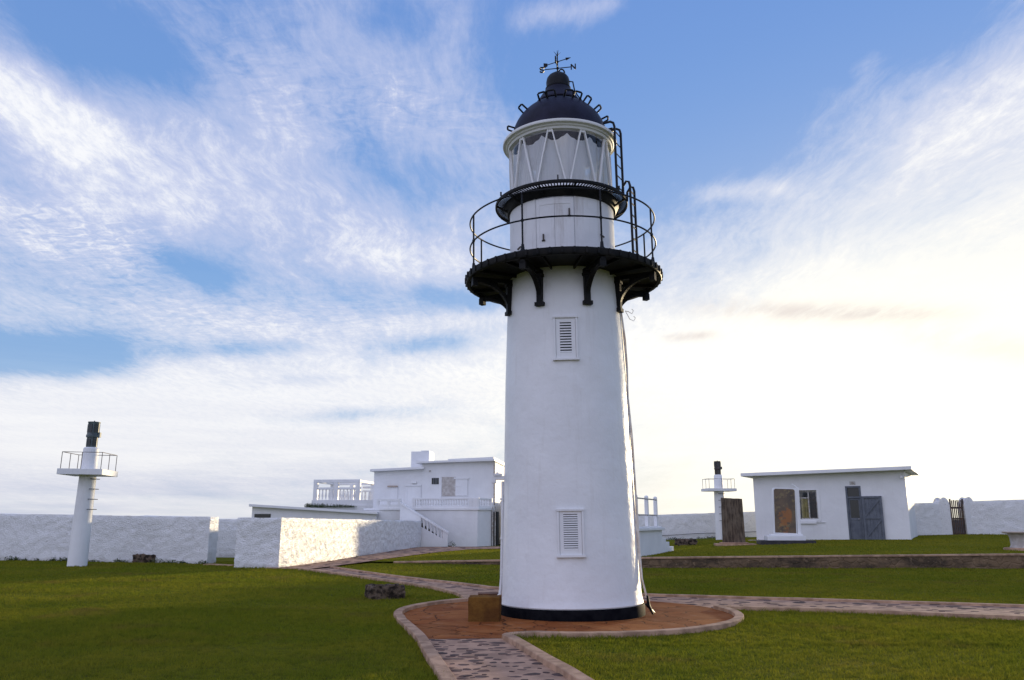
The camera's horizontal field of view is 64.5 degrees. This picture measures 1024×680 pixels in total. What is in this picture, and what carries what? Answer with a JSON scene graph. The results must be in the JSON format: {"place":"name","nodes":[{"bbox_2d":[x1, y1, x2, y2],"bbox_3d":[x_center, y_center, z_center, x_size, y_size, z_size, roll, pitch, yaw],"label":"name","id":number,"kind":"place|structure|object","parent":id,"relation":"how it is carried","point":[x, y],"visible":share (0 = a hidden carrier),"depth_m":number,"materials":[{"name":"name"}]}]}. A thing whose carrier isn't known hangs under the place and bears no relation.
{"place":"outdoors","nodes":[
{"label":"outdoors","id":0,"kind":"place"},
{"bbox_2d":[268,546,499,568],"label":"footway","id":1,"kind":"structure","parent":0,"point":[393,554],"depth_m":36.91,"materials":[{"name":"grey stone"}]},
{"bbox_2d":[312,567,493,590],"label":"stone path","id":2,"kind":"structure","parent":0,"point":[456,587],"depth_m":21.71,"materials":[{"name":"grey stone"}]},
{"bbox_2d":[459,589,501,597],"bbox_3d":[0.205,5.591,17.697,3.130,0.001,4.002,6,-14,-26],"label":"path junction","id":3,"kind":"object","parent":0,"point":[469,593],"visible":0.1,"depth_m":18.97,"materials":[{"name":"grey stone"}]},
{"bbox_2d":[429,638,567,679],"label":"stone path","id":4,"kind":"structure","parent":0,"point":[483,659],"depth_m":9.46,"materials":[{"name":"grey stone"}]},
{"bbox_2d":[0,557,1023,679],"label":"lawn","id":5,"kind":"structure","parent":0,"point":[221,559],"depth_m":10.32,"materials":[{"name":"plant"}]},
{"bbox_2d":[57,421,117,566],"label":"beacon tower","id":6,"kind":"structure","parent":5,"relation":"on","point":[88,472],"depth_m":29.98,"materials":[{"name":"paint"}]},
{"bbox_2d":[0,513,218,563],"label":"boundary wall","id":7,"kind":"structure","parent":5,"relation":"on","point":[186,539],"depth_m":32.81,"materials":[{"name":"white paint"}]},
{"bbox_2d":[132,554,155,562],"bbox_3d":[-14.517,8.719,32.389,1.002,0.412,0.673,-1,-13,6],"label":"stone trough","id":8,"kind":"object","parent":5,"relation":"on","point":[144,558],"visible":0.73,"depth_m":32.10,"materials":[{"name":"grey stone"}]},
{"bbox_2d":[203,564,233,565],"bbox_3d":[-10.776,8.362,30.079,1.608,0.101,0.377,-8,-15,31],"label":"threshold","id":9,"kind":"object","parent":5,"relation":"on","point":[220,564],"visible":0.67,"depth_m":30.00,"materials":[{"name":"concrete"}]},
{"bbox_2d":[216,519,236,556],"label":"boundary wall","id":10,"kind":"structure","parent":5,"relation":"on","point":[226,541],"depth_m":37.22,"materials":[{"name":"white paint"}]},
{"bbox_2d":[249,504,378,519],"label":"shed","id":11,"kind":"structure","parent":5,"relation":"on","point":[266,511],"depth_m":49.35,"materials":[{"name":"paint"}]},
{"bbox_2d":[254,514,270,517],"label":"window","id":12,"kind":"structure","parent":11,"relation":"in","point":[255,515],"depth_m":49.33,"materials":[{"name":"black glass"}]},
{"bbox_2d":[234,517,421,567],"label":"boundary wall","id":13,"kind":"structure","parent":5,"relation":"on","point":[273,542],"depth_m":31.50,"materials":[{"name":"white paint"}]},
{"bbox_2d":[4,536,747,563],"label":"weeds","id":14,"kind":"object","parent":5,"relation":"on","point":[66,559],"visible":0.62,"depth_m":33.23,"materials":[{"name":"green plant"}]},
{"bbox_2d":[285,567,468,679],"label":"kerb","id":15,"kind":"structure","parent":5,"relation":"on","point":[434,659],"depth_m":13.06,"materials":[{"name":"concrete"}]},
{"bbox_2d":[364,583,405,599],"bbox_3d":[-2.725,5.411,17.419,0.806,0.339,0.705,5,-14,-21],"label":"stone trough","id":16,"kind":"object","parent":5,"relation":"on","point":[381,591],"visible":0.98,"depth_m":17.16,"materials":[{"name":"grey stone"}]},
{"bbox_2d":[308,451,503,546],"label":"keeper house","id":17,"kind":"structure","parent":5,"relation":"on","point":[457,502],"depth_m":51.47,"materials":[{"name":"paint"}]},
{"bbox_2d":[305,503,355,507],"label":"climbing plant","id":18,"kind":"object","parent":17,"relation":"attached to","point":[324,505],"visible":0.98,"depth_m":54.98,"materials":[{"name":"green plant"}]},
{"bbox_2d":[387,486,397,498],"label":"window","id":19,"kind":"structure","parent":17,"relation":"in","point":[393,490],"depth_m":51.88,"materials":[{"name":"paint"}]},
{"bbox_2d":[405,481,420,507],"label":"door","id":20,"kind":"structure","parent":17,"relation":"in","point":[411,491],"depth_m":51.69,"materials":[{"name":"paint"}]},
{"bbox_2d":[430,476,441,505],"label":"door","id":21,"kind":"structure","parent":17,"relation":"in","point":[436,482],"depth_m":51.58,"materials":[{"name":"paint"}]},
{"bbox_2d":[454,477,468,495],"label":"window","id":22,"kind":"structure","parent":17,"relation":"in","point":[461,483],"depth_m":51.40,"materials":[{"name":"paint"}]},
{"bbox_2d":[491,512,498,545],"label":"doorway","id":23,"kind":"structure","parent":17,"relation":"in","point":[497,513],"depth_m":49.98,"materials":[{"name":"black"}]},
{"bbox_2d":[465,52,662,621],"bbox_3d":[0.999,-0.535,15.597,3.810,11.210,3.810,-2,-13,4],"label":"lighthouse","id":24,"kind":"object","parent":5,"relation":"on","point":[563,281],"visible":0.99,"depth_m":14.39,"materials":[{"name":"paint"}]},
{"bbox_2d":[534,196,576,247],"bbox_3d":[0.794,-2.077,14.948,0.798,1.229,0.109,-2,-13,11],"label":"drum door","id":25,"kind":"structure","parent":24,"relation":"in","point":[553,231],"depth_m":14.95,"materials":[{"name":"paint"}]},
{"bbox_2d":[552,315,579,360],"bbox_3d":[0.951,-0.027,14.373,0.468,0.815,0.192,-2,-13,4],"label":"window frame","id":26,"kind":"structure","parent":24,"relation":"in","point":[565,339],"depth_m":14.33,"materials":[{"name":"paint"}]},
{"bbox_2d":[556,509,585,557],"bbox_3d":[0.981,3.221,13.549,0.487,0.794,0.182,-2,-13,4],"label":"window frame","id":27,"kind":"structure","parent":24,"relation":"in","point":[571,543],"depth_m":13.50,"materials":[{"name":"paint"}]},
{"bbox_2d":[637,495,673,555],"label":"stepped block","id":28,"kind":"structure","parent":5,"relation":"on","point":[652,541],"depth_m":31.05,"materials":[{"name":"paint"}]},
{"bbox_2d":[329,566,1023,606],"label":"kerb","id":29,"kind":"structure","parent":5,"relation":"on","point":[777,598],"depth_m":16.94,"materials":[{"name":"concrete"}]},
{"bbox_2d":[393,553,1023,568],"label":"retaining wall","id":30,"kind":"structure","parent":5,"relation":"on","point":[993,561],"depth_m":28.41,"materials":[{"name":"stone"}]},
{"bbox_2d":[502,605,1023,679],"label":"kerb","id":31,"kind":"structure","parent":5,"relation":"on","point":[567,671],"depth_m":11.70,"materials":[{"name":"concrete"}]},
{"bbox_2d":[0,0,1023,518],"label":"sky","id":32,"kind":"structure","parent":0,"point":[236,236],"materials":[{"name":"blue"}]},
{"bbox_2d":[403,601,733,638],"bbox_3d":[0.962,4.805,14.226,5.880,0.004,6.117,0,-13,0],"label":"paved apron","id":33,"kind":"object","parent":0,"point":[445,621],"visible":0.5,"depth_m":13.05,"materials":[{"name":"stone"}]},
{"bbox_2d":[468,595,501,621],"bbox_3d":[-0.446,4.420,13.396,0.532,0.386,0.436,-1,-13,3],"label":"concrete block","id":34,"kind":"object","parent":33,"relation":"on","point":[484,608],"depth_m":13.20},
{"bbox_2d":[478,592,498,594],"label":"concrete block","id":35,"kind":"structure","parent":33,"relation":"on","point":[488,593],"depth_m":16.59,"materials":[{"name":"concrete"}]},
{"bbox_2d":[367,534,1023,561],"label":"lawn","id":36,"kind":"structure","parent":0,"point":[927,544],"depth_m":34.23,"materials":[{"name":"plant"}]},
{"bbox_2d":[674,539,697,545],"bbox_3d":[8.528,9.958,39.851,1.006,0.410,0.668,2,-13,-10],"label":"stone trough","id":37,"kind":"object","parent":36,"relation":"on","point":[679,542],"visible":0.8,"depth_m":39.58,"materials":[{"name":"grey stone"}]},
{"bbox_2d":[638,512,756,539],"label":"boundary wall","id":38,"kind":"structure","parent":36,"relation":"on","point":[676,525],"depth_m":49.07,"materials":[{"name":"white paint"}]},
{"bbox_2d":[701,461,736,539],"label":"beacon tower","id":39,"kind":"structure","parent":36,"relation":"on","point":[718,490],"depth_m":45.42,"materials":[{"name":"paint"}]},
{"bbox_2d":[714,498,755,545],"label":"stone slab","id":40,"kind":"structure","parent":36,"relation":"on","point":[733,531],"depth_m":38.10,"materials":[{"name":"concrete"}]},
{"bbox_2d":[756,484,815,544],"bbox_3d":[12.757,8.172,38.110,2.486,2.806,1.050,-1,-13,6],"label":"information board","id":41,"kind":"object","parent":36,"relation":"on","point":[786,516],"visible":0.92,"depth_m":38.01,"materials":[{"name":"paint"}]},
{"bbox_2d":[740,466,918,540],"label":"house","id":42,"kind":"structure","parent":36,"relation":"on","point":[877,503],"depth_m":40.35,"materials":[{"name":"paint"}]},
{"bbox_2d":[799,489,824,523],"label":"window","id":43,"kind":"structure","parent":42,"relation":"in","point":[813,507],"depth_m":41.20,"materials":[{"name":"paint"}]},
{"bbox_2d":[848,498,862,538],"bbox_3d":[16.935,8.819,40.004,0.536,2.000,0.045,-7,-14,29],"label":"door","id":44,"kind":"structure","parent":42,"relation":"in","point":[854,503],"depth_m":40.00,"materials":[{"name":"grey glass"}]},
{"bbox_2d":[861,496,885,539],"bbox_3d":[17.590,8.651,39.514,0.911,2.075,0.103,-7,-14,29],"label":"door leaf","id":45,"kind":"structure","parent":42,"relation":"in","point":[871,505],"depth_m":39.50,"materials":[{"name":"grey wood"}]},
{"bbox_2d":[914,503,941,534],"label":"boundary wall","id":46,"kind":"structure","parent":36,"relation":"on","point":[928,518],"depth_m":43.62,"materials":[{"name":"white paint"}]},
{"bbox_2d":[933,497,952,534],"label":"gate pier","id":47,"kind":"structure","parent":36,"relation":"on","point":[945,513],"depth_m":43.83,"materials":[{"name":"white paint"}]},
{"bbox_2d":[949,499,965,534],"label":"wooden gate","id":48,"kind":"structure","parent":47,"relation":"attached to","point":[958,525],"depth_m":43.72,"materials":[{"name":"brown wood"}]},
{"bbox_2d":[958,497,972,534],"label":"gate pier","id":49,"kind":"structure","parent":36,"relation":"on","point":[966,509],"depth_m":43.58,"materials":[{"name":"white paint"}]},
{"bbox_2d":[970,499,1023,534],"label":"boundary wall","id":50,"kind":"structure","parent":36,"relation":"on","point":[994,517],"depth_m":43.07,"materials":[{"name":"white paint"}]},
{"bbox_2d":[1002,531,1023,550],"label":"stone table","id":51,"kind":"object","parent":36,"relation":"on","point":[1016,538],"visible":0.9,"depth_m":30.36,"materials":[{"name":"stone"}]},
{"bbox_2d":[642,596,1023,614],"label":"stone path","id":52,"kind":"structure","parent":0,"point":[707,602],"depth_m":15.77,"materials":[{"name":"grey stone"}]}
]}

